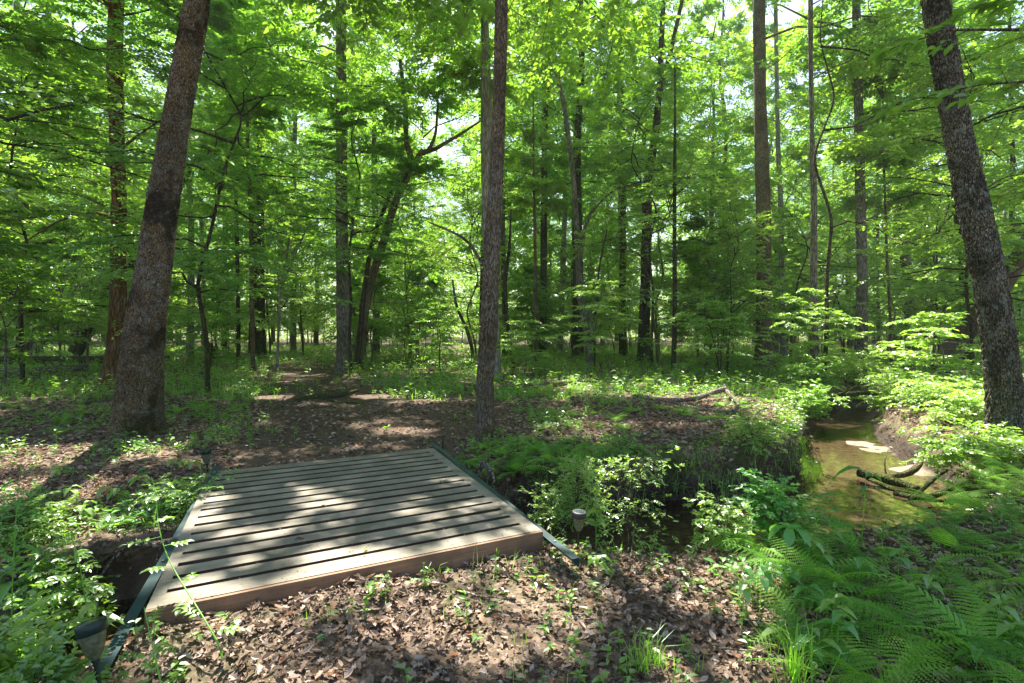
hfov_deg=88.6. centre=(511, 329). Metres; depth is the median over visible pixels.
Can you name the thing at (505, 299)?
ironwood tree
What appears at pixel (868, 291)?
sapling
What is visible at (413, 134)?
forest tree
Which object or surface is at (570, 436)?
fern
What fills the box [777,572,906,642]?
fern
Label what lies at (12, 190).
understorey tree
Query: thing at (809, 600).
seedling
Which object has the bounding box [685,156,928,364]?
sapling
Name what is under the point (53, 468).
seedling
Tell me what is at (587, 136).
forest tree
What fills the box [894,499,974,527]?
fern
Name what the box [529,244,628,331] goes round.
sapling
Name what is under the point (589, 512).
broadleaf herb
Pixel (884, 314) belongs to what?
sapling
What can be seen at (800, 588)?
seedling
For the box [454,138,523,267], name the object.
forest tree
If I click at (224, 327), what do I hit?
sapling
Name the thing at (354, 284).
sapling
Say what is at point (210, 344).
sapling
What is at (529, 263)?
sapling
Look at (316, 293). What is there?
sapling
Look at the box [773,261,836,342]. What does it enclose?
sapling
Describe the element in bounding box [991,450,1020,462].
fern
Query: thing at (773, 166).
forest tree
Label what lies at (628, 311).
sapling
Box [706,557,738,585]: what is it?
seedling
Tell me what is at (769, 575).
seedling
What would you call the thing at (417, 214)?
forest tree
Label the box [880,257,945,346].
sapling
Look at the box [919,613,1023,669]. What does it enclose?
fern
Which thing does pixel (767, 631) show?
seedling
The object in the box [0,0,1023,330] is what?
sky
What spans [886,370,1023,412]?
streamside bush
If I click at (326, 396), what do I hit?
fallen branch
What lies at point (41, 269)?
sapling
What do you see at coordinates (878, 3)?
oak tree
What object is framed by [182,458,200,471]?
seedling
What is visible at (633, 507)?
rose bush
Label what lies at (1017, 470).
fern
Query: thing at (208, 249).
sapling
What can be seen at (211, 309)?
sapling
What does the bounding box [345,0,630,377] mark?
birch tree
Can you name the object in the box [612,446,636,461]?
fern
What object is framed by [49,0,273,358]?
forest tree
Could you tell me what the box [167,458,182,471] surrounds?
seedling
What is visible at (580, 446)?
fern
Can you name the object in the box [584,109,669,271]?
forest tree
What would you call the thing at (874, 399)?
weed clump
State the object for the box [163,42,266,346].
maple tree
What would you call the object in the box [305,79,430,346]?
forest tree
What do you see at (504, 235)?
forest tree
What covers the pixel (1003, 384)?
oak tree
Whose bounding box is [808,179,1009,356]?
sapling
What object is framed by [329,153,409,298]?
forest tree
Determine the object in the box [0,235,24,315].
sapling
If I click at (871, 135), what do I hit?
beech tree
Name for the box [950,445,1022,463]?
fern
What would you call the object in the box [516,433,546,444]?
fern
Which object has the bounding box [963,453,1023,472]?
fern
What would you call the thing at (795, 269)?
sapling
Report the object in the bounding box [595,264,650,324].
sapling
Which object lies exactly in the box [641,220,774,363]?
sapling
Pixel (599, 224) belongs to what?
forest tree
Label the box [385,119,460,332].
forest tree
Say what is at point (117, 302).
cedar tree
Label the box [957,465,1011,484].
fern
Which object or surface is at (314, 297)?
sapling
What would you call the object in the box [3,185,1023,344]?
wood
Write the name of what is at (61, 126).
sapling
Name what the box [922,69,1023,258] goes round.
forest tree
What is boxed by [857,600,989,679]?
fern
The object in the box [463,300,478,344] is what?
sapling
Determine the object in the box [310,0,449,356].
poplar tree
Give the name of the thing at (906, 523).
fern
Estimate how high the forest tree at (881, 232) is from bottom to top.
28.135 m
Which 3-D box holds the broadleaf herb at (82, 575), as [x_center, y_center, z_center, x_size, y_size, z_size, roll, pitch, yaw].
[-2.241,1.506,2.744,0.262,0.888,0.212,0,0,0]
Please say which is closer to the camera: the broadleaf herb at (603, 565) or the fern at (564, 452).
the broadleaf herb at (603, 565)
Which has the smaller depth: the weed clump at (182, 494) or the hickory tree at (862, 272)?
the weed clump at (182, 494)
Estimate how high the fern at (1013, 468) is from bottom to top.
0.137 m
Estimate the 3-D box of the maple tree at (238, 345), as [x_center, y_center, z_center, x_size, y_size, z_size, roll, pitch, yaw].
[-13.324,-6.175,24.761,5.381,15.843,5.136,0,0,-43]
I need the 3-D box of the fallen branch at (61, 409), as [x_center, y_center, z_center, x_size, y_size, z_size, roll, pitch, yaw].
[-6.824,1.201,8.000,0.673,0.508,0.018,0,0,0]
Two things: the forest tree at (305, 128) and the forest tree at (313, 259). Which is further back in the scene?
the forest tree at (313, 259)
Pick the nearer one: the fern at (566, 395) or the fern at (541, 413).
the fern at (541, 413)
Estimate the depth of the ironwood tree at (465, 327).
25.94 m
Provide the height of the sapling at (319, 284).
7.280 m
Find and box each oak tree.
[62,0,318,442]
[445,0,659,356]
[560,0,754,362]
[788,0,1023,357]
[797,0,1023,362]
[920,0,1023,436]
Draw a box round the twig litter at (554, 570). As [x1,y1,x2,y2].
[0,394,1023,682]
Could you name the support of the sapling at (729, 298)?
on the ground at (128, 583)
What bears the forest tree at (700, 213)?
on the ground at (128, 583)
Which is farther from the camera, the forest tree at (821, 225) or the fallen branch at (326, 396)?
the forest tree at (821, 225)
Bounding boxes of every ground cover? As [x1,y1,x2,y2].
[0,343,1023,682]
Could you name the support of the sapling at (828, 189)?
on the ground at (128, 583)
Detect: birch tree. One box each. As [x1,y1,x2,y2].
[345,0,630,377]
[692,0,851,362]
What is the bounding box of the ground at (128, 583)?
[0,331,1023,682]
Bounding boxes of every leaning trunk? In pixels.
[68,89,254,354]
[928,234,1023,374]
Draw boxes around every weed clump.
[0,487,109,556]
[0,531,125,660]
[0,590,81,682]
[0,620,145,682]
[126,462,245,524]
[594,419,670,479]
[711,401,787,455]
[760,378,849,420]
[771,351,850,392]
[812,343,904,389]
[850,368,932,410]
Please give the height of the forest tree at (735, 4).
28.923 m
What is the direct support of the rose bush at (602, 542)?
on the ground at (128, 583)
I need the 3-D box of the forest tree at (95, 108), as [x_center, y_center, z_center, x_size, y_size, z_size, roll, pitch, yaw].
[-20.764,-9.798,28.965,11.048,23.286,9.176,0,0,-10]
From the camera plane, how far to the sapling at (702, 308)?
31.37 m
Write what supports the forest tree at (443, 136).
on the ground at (128, 583)
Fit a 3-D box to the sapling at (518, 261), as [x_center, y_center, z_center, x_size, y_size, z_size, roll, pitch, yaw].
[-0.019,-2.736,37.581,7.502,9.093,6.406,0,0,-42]
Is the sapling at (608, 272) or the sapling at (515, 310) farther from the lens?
the sapling at (515, 310)
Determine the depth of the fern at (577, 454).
6.05 m
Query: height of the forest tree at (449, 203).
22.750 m
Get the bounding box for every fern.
[0,402,24,407]
[24,410,41,415]
[30,424,74,433]
[44,418,82,424]
[85,417,109,421]
[92,512,134,532]
[218,405,248,411]
[453,452,490,464]
[461,455,522,476]
[470,434,531,464]
[470,437,512,450]
[495,445,557,480]
[507,404,537,412]
[510,441,551,454]
[513,441,584,469]
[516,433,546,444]
[516,437,561,452]
[518,389,538,396]
[519,462,543,475]
[536,411,564,417]
[545,391,579,398]
[554,434,584,442]
[554,447,597,455]
[556,442,594,452]
[559,449,602,462]
[560,418,584,426]
[587,421,603,428]
[598,395,624,402]
[606,412,629,420]
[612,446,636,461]
[615,406,643,411]
[645,404,668,408]
[665,405,698,415]
[670,405,695,411]
[688,514,788,569]
[691,413,722,419]
[712,413,731,418]
[714,523,837,570]
[723,542,890,606]
[724,409,755,414]
[727,516,767,539]
[732,528,912,585]
[741,601,884,682]
[745,577,895,648]
[750,600,967,682]
[756,390,781,397]
[758,516,840,548]
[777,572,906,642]
[782,579,1023,682]
[794,513,877,547]
[797,542,856,574]
[804,557,935,609]
[810,506,914,561]
[814,537,972,615]
[823,611,977,678]
[838,519,876,532]
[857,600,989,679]
[870,565,1023,682]
[882,517,962,552]
[884,506,1012,562]
[890,531,990,582]
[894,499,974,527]
[895,487,996,510]
[913,488,988,515]
[917,471,992,489]
[917,558,1012,597]
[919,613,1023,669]
[922,601,1007,656]
[923,614,1023,682]
[929,563,1023,626]
[937,481,994,501]
[937,509,1001,525]
[938,523,1023,556]
[943,491,989,508]
[946,492,1023,524]
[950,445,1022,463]
[953,556,1023,583]
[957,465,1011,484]
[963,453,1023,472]
[966,472,1015,491]
[971,479,1023,497]
[976,463,1023,482]
[985,523,1023,545]
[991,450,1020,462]
[997,461,1023,474]
[1004,599,1023,605]
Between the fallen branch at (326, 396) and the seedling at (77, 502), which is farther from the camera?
the fallen branch at (326, 396)
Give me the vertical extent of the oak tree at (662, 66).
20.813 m
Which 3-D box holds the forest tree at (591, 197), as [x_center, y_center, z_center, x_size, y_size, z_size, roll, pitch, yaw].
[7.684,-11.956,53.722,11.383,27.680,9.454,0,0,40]
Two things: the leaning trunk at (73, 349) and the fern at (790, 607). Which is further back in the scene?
the leaning trunk at (73, 349)
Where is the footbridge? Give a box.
[92,443,579,679]
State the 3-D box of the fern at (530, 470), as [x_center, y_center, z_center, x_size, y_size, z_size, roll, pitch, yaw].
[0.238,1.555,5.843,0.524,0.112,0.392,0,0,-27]
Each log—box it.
[0,356,169,364]
[0,364,88,375]
[463,379,595,391]
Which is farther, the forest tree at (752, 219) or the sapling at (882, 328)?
the forest tree at (752, 219)
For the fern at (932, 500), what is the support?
on the ground at (128, 583)
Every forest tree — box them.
[0,0,133,352]
[0,50,48,231]
[4,1,150,345]
[5,0,225,287]
[9,92,88,346]
[42,59,158,240]
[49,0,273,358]
[52,38,146,346]
[59,77,211,345]
[139,0,350,356]
[139,77,290,348]
[182,155,240,344]
[187,125,304,288]
[194,65,371,346]
[205,142,275,340]
[227,182,313,345]
[231,214,311,341]
[265,119,321,342]
[272,100,334,345]
[296,138,378,264]
[296,164,331,341]
[300,43,423,315]
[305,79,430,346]
[325,114,403,342]
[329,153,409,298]
[378,183,438,296]
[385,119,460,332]
[396,132,448,269]
[406,0,572,334]
[409,169,480,335]
[420,0,585,355]
[427,221,467,326]
[436,140,481,339]
[441,70,547,345]
[441,199,517,341]
[446,190,507,281]
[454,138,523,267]
[462,76,617,349]
[474,109,600,284]
[505,63,599,347]
[507,203,568,342]
[508,0,696,358]
[515,0,640,353]
[537,1,673,355]
[548,182,614,341]
[557,76,640,341]
[567,83,653,345]
[581,0,723,253]
[582,131,637,342]
[583,199,637,340]
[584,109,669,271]
[608,163,697,337]
[626,0,816,354]
[628,200,684,340]
[638,0,807,348]
[652,148,737,346]
[653,49,774,347]
[660,87,719,341]
[662,147,710,276]
[672,140,755,266]
[689,21,846,352]
[722,87,832,334]
[733,155,782,341]
[741,129,853,345]
[749,181,832,298]
[755,144,828,335]
[768,107,842,259]
[784,114,873,344]
[786,146,852,340]
[800,187,884,309]
[815,0,1004,351]
[825,95,950,344]
[831,124,890,342]
[855,8,1022,350]
[905,0,1023,354]
[912,150,1003,338]
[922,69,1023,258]
[941,158,1023,326]
[951,26,1023,277]
[953,101,1023,235]
[992,44,1023,239]
[995,137,1023,315]
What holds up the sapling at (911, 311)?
on the ground at (128, 583)
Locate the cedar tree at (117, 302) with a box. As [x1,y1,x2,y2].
[0,0,337,386]
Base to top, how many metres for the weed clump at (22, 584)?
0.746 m
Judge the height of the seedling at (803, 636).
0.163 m
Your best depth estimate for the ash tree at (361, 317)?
19.13 m
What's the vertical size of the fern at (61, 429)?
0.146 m
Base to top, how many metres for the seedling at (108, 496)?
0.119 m
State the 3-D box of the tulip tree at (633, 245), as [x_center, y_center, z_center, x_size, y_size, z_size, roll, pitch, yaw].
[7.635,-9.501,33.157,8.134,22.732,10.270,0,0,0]
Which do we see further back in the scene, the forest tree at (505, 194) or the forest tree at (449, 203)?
the forest tree at (449, 203)
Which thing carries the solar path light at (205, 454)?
on the ground at (128, 583)
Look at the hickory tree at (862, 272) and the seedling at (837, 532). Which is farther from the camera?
the hickory tree at (862, 272)
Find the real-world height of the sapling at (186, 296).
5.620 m
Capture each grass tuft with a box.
[7,614,61,657]
[421,561,446,578]
[604,622,686,678]
[744,610,867,682]
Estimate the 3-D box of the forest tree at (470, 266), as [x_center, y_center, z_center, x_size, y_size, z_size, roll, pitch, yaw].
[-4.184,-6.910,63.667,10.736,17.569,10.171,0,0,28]
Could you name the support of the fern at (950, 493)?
on the ground at (128, 583)
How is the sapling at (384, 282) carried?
on the ground at (128, 583)
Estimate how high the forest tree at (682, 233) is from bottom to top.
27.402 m
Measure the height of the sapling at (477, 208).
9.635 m
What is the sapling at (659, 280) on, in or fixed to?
on the ground at (128, 583)
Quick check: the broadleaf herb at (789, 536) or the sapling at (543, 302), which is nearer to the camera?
the broadleaf herb at (789, 536)
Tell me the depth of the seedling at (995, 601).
2.59 m
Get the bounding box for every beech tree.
[784,38,914,349]
[808,0,957,380]
[821,27,939,355]
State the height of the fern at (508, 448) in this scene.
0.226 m
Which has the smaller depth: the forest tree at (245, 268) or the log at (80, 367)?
the log at (80, 367)
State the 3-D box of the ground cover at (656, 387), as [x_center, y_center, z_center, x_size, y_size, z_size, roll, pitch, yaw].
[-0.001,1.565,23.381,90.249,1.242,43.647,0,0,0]
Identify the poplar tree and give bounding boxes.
[0,0,126,354]
[294,0,430,355]
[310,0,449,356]
[749,0,994,372]
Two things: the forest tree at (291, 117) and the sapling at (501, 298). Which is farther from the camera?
the sapling at (501, 298)
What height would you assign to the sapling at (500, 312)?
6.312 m
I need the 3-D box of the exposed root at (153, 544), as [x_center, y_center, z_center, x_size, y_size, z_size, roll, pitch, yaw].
[-2.602,1.678,3.956,0.847,0.293,0.226,0,0,-7]
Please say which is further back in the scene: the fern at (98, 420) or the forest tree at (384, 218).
the forest tree at (384, 218)
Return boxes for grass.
[0,344,1023,682]
[0,408,808,553]
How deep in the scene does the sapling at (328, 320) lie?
56.83 m
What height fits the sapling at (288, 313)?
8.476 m
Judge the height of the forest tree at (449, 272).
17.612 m
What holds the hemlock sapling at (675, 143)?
on the ground at (128, 583)
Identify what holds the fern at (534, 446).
on the ground at (128, 583)
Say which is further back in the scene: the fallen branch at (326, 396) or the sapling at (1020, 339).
the sapling at (1020, 339)
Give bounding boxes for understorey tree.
[0,0,391,392]
[0,6,253,275]
[0,46,271,383]
[178,100,461,374]
[543,70,754,369]
[788,15,1023,376]
[813,0,1023,379]
[836,0,1023,260]
[868,0,1023,120]
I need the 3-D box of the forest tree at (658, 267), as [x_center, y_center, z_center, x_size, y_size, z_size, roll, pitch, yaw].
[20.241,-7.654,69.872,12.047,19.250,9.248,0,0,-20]
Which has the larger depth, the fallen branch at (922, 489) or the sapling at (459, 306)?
the sapling at (459, 306)
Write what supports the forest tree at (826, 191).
on the ground at (128, 583)
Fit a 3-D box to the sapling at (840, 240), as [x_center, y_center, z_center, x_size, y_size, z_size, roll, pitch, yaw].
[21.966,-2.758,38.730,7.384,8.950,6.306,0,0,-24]
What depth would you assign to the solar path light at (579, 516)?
3.49 m
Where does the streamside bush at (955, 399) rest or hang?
on the ground at (128, 583)
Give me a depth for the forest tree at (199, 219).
35.42 m
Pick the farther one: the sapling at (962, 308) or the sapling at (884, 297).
the sapling at (884, 297)
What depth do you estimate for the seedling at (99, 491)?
4.59 m
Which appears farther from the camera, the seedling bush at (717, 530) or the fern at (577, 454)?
the fern at (577, 454)
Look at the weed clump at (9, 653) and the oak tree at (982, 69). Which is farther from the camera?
the oak tree at (982, 69)
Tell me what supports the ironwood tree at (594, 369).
on the ground at (128, 583)
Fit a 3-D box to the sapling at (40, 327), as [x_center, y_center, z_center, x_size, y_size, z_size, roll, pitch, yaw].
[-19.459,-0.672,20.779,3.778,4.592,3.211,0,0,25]
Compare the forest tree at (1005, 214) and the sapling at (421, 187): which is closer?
the sapling at (421, 187)
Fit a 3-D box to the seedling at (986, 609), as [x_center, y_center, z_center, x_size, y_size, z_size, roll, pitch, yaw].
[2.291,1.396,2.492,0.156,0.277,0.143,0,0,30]
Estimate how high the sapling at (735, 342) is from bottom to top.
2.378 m
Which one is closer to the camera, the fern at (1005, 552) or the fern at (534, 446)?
the fern at (1005, 552)
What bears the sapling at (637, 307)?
on the ground at (128, 583)
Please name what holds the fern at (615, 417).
on the ground at (128, 583)
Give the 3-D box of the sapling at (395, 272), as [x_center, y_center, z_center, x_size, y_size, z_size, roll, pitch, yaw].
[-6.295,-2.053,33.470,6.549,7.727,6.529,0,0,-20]
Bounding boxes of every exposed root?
[97,537,171,581]
[475,460,494,482]
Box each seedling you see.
[51,463,67,478]
[57,484,83,496]
[61,496,83,511]
[78,500,94,520]
[89,486,112,498]
[105,456,124,469]
[106,490,127,501]
[110,484,131,506]
[128,475,150,489]
[134,489,157,497]
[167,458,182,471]
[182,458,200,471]
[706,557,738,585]
[727,575,760,611]
[728,556,757,598]
[743,565,781,615]
[751,561,784,602]
[760,618,794,649]
[773,564,803,595]
[774,623,819,648]
[790,584,823,607]
[792,590,824,609]
[793,627,841,661]
[795,533,823,574]
[797,628,828,661]
[800,532,824,558]
[811,522,842,549]
[811,548,835,566]
[812,593,857,632]
[813,609,859,658]
[843,556,880,582]
[878,544,916,586]
[906,574,948,609]
[927,602,967,631]
[952,639,1001,674]
[976,592,1021,625]
[976,593,1022,637]
[984,620,1023,660]
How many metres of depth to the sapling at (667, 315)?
37.52 m
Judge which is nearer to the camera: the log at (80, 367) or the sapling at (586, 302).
the log at (80, 367)
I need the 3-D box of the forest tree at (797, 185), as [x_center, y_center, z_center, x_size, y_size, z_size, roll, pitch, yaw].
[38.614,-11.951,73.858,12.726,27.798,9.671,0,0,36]
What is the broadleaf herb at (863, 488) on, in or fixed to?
on the ground at (128, 583)
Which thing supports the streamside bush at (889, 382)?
on the ground at (128, 583)
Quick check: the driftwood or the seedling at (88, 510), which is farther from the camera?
the driftwood
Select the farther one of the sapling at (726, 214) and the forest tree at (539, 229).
the forest tree at (539, 229)
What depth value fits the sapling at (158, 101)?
19.90 m
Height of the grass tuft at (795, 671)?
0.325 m
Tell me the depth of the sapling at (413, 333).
29.45 m
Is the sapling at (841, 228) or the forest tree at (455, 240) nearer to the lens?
the sapling at (841, 228)
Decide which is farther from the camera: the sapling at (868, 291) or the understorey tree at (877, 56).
the sapling at (868, 291)
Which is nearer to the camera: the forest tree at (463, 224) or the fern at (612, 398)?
the fern at (612, 398)
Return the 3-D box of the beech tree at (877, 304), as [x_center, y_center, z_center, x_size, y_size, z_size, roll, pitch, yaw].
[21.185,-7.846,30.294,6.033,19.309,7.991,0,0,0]
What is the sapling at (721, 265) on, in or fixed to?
on the ground at (128, 583)
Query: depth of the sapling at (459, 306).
42.41 m
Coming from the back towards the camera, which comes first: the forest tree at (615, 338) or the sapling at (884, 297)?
the forest tree at (615, 338)
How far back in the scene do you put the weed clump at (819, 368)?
13.20 m
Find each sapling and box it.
[0,33,295,335]
[0,110,49,307]
[0,197,171,365]
[0,198,73,334]
[0,208,137,355]
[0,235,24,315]
[0,237,96,389]
[0,267,81,364]
[1,223,76,355]
[2,158,180,362]
[4,120,210,355]
[10,223,75,355]
[55,261,107,334]
[76,256,108,340]
[87,225,203,340]
[101,262,190,342]
[165,301,196,353]
[169,248,259,360]
[169,291,247,369]
[170,221,271,331]
[170,266,197,346]
[171,277,186,332]
[196,271,265,349]
[200,272,271,346]
[209,301,266,344]
[209,342,218,359]
[211,172,314,356]
[228,236,302,324]
[230,205,359,334]
[237,168,326,370]
[240,206,335,356]
[246,184,362,342]
[266,272,329,343]
[273,273,330,343]
[296,260,335,343]
[296,313,323,342]
[297,309,323,340]
[299,157,471,360]
[304,272,335,346]
[308,262,416,359]
[308,298,335,333]
[319,242,434,365]
[321,217,416,334]
[327,147,476,358]
[329,254,408,348]
[370,238,466,353]
[371,247,459,361]
[380,305,417,346]
[386,297,441,356]
[388,156,532,353]
[389,221,475,351]
[389,298,477,371]
[391,227,474,351]
[407,185,532,340]
[408,251,475,345]
[410,299,450,349]
[420,272,475,342]
[425,238,500,349]
[458,299,501,341]
[460,265,519,330]
[461,230,557,349]
[462,277,479,341]
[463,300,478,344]
[476,247,572,338]
[496,319,567,375]
[499,265,550,349]
[499,283,568,354]
[500,276,552,346]
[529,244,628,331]
[531,265,598,340]
[538,258,607,346]
[549,279,641,375]
[552,127,773,365]
[559,286,630,357]
[561,225,655,358]
[565,146,755,355]
[576,67,766,370]
[590,314,618,338]
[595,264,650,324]
[603,248,650,349]
[608,277,662,331]
[609,261,655,348]
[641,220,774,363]
[648,190,785,367]
[659,268,734,356]
[659,303,701,342]
[660,226,751,314]
[666,275,747,349]
[666,301,780,376]
[680,197,803,357]
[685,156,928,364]
[685,176,807,372]
[685,248,778,355]
[734,233,853,348]
[738,287,897,376]
[739,162,909,351]
[743,204,834,350]
[772,206,916,358]
[772,267,846,353]
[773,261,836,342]
[790,234,853,344]
[796,69,1023,356]
[803,130,1023,350]
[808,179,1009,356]
[823,293,888,342]
[832,263,917,343]
[855,308,1023,388]
[868,287,887,340]
[868,310,884,340]
[869,186,1022,349]
[874,188,1023,334]
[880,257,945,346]
[896,197,1023,334]
[917,215,1008,328]
[920,208,1023,343]
[926,271,1023,345]
[930,295,957,340]
[942,226,1023,311]
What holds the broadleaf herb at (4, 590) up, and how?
on the ground at (128, 583)
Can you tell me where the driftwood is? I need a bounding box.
[856,469,923,494]
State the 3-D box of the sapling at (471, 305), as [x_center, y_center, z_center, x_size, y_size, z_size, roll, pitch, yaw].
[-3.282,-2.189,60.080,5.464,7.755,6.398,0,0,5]
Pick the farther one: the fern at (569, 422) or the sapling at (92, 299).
the sapling at (92, 299)
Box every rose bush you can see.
[518,477,584,534]
[528,454,616,541]
[580,539,631,552]
[583,446,684,554]
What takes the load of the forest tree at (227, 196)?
on the ground at (128, 583)
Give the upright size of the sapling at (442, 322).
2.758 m
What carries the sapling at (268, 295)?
on the ground at (128, 583)
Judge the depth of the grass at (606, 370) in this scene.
14.80 m
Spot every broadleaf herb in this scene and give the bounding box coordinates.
[0,464,50,622]
[54,534,116,668]
[65,603,126,624]
[585,499,611,550]
[587,555,612,575]
[768,522,810,581]
[834,465,881,537]
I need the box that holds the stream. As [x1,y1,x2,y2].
[800,404,937,489]
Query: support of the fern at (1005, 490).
on the ground at (128, 583)
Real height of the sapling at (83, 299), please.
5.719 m
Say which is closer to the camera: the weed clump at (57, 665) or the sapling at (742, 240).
the weed clump at (57, 665)
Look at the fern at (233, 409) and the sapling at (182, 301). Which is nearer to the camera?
the fern at (233, 409)
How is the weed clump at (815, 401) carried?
on the ground at (128, 583)
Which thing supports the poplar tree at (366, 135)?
on the ground at (128, 583)
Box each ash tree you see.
[318,0,516,369]
[355,165,409,369]
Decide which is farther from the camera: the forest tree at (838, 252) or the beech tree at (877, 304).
the forest tree at (838, 252)
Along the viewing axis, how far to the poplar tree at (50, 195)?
33.68 m
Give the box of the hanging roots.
[63,431,824,575]
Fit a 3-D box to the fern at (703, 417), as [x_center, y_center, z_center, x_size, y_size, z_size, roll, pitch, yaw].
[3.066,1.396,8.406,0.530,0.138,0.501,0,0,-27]
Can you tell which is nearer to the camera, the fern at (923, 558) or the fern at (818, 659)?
the fern at (818, 659)
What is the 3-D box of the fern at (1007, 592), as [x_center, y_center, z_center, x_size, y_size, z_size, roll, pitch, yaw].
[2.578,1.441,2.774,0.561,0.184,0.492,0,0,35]
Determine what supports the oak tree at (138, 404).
on the ground at (128, 583)
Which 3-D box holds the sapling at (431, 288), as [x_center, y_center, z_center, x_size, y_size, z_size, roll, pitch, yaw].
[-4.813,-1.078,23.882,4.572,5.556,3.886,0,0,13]
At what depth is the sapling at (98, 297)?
28.08 m
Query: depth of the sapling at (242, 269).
46.43 m
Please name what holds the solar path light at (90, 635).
on the ground at (128, 583)
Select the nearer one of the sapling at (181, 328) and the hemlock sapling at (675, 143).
the hemlock sapling at (675, 143)
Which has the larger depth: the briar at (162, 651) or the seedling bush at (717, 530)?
the seedling bush at (717, 530)
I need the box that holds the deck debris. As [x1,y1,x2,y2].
[158,456,525,605]
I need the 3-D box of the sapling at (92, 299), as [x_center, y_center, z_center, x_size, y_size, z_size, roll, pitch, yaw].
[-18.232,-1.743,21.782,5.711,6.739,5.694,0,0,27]
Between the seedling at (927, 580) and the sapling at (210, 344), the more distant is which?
the sapling at (210, 344)
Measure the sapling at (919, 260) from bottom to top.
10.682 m
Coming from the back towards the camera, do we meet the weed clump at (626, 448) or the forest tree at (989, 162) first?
the forest tree at (989, 162)
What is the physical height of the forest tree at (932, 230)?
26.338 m
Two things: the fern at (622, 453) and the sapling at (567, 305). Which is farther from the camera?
the sapling at (567, 305)
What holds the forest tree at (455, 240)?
on the ground at (128, 583)
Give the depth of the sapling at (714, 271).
19.78 m
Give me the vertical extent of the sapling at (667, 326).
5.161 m
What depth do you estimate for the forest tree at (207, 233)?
52.18 m
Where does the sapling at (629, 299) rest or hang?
on the ground at (128, 583)
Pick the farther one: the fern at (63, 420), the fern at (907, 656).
the fern at (63, 420)
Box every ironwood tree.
[0,8,109,355]
[452,280,473,357]
[503,210,514,367]
[593,230,607,370]
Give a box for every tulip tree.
[156,0,376,358]
[204,0,455,371]
[229,7,370,352]
[504,7,633,354]
[583,0,699,353]
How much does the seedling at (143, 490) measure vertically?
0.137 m
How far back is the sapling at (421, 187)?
25.12 m
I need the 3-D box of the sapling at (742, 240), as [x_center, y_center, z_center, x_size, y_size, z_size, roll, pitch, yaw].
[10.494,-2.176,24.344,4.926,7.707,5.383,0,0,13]
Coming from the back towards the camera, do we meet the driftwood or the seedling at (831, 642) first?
the driftwood
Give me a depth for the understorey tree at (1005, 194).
12.53 m
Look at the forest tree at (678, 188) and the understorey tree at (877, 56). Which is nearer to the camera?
the understorey tree at (877, 56)
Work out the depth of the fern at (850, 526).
4.14 m
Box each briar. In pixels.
[119,477,244,657]
[139,606,176,682]
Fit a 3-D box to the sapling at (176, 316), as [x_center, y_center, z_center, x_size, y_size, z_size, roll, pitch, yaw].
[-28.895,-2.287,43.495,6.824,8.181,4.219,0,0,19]
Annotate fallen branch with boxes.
[42,392,85,424]
[294,389,362,403]
[632,386,740,412]
[821,375,888,400]
[884,450,923,477]
[893,469,980,502]
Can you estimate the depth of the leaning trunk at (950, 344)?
16.55 m
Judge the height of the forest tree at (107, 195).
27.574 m
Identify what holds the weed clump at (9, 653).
on the ground at (128, 583)
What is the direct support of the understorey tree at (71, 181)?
on the ground at (128, 583)
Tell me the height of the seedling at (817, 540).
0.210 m
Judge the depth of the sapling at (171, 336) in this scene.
27.41 m
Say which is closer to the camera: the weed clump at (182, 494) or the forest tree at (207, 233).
the weed clump at (182, 494)
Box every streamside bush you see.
[879,376,982,411]
[882,373,972,395]
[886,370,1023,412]
[899,416,1023,477]
[901,383,984,423]
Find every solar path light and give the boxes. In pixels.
[74,616,108,682]
[200,448,211,471]
[572,509,585,553]
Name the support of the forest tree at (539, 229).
on the ground at (128, 583)
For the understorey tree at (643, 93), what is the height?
11.390 m
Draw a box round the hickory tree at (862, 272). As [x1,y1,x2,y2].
[752,0,1005,372]
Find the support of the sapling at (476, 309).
on the ground at (128, 583)
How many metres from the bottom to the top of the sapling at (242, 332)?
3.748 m
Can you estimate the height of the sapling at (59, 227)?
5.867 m
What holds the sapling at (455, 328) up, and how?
on the ground at (128, 583)
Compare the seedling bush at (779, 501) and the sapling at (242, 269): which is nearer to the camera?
the seedling bush at (779, 501)
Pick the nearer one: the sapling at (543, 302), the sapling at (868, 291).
the sapling at (543, 302)
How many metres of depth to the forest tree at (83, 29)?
34.49 m
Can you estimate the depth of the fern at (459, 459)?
5.77 m
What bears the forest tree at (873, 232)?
on the ground at (128, 583)
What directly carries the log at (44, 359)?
on the ground at (128, 583)
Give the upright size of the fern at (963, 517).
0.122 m
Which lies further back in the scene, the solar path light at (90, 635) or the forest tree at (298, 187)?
the forest tree at (298, 187)
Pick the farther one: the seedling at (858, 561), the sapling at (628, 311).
the sapling at (628, 311)
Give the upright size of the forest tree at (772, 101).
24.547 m
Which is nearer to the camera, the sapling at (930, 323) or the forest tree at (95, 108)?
the sapling at (930, 323)
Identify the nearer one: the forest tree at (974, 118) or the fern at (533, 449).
the fern at (533, 449)
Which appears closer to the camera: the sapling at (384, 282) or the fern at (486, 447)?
the fern at (486, 447)
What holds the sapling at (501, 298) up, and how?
on the ground at (128, 583)
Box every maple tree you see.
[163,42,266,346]
[188,0,301,370]
[188,37,294,359]
[259,0,708,438]
[465,89,589,362]
[528,11,657,366]
[806,9,983,367]
[952,0,1023,306]
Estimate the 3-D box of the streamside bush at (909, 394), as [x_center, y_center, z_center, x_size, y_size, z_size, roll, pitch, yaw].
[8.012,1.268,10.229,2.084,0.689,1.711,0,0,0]
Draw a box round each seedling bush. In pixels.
[683,483,766,553]
[721,467,843,555]
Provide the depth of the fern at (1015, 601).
2.73 m
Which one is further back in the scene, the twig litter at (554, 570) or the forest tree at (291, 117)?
the forest tree at (291, 117)

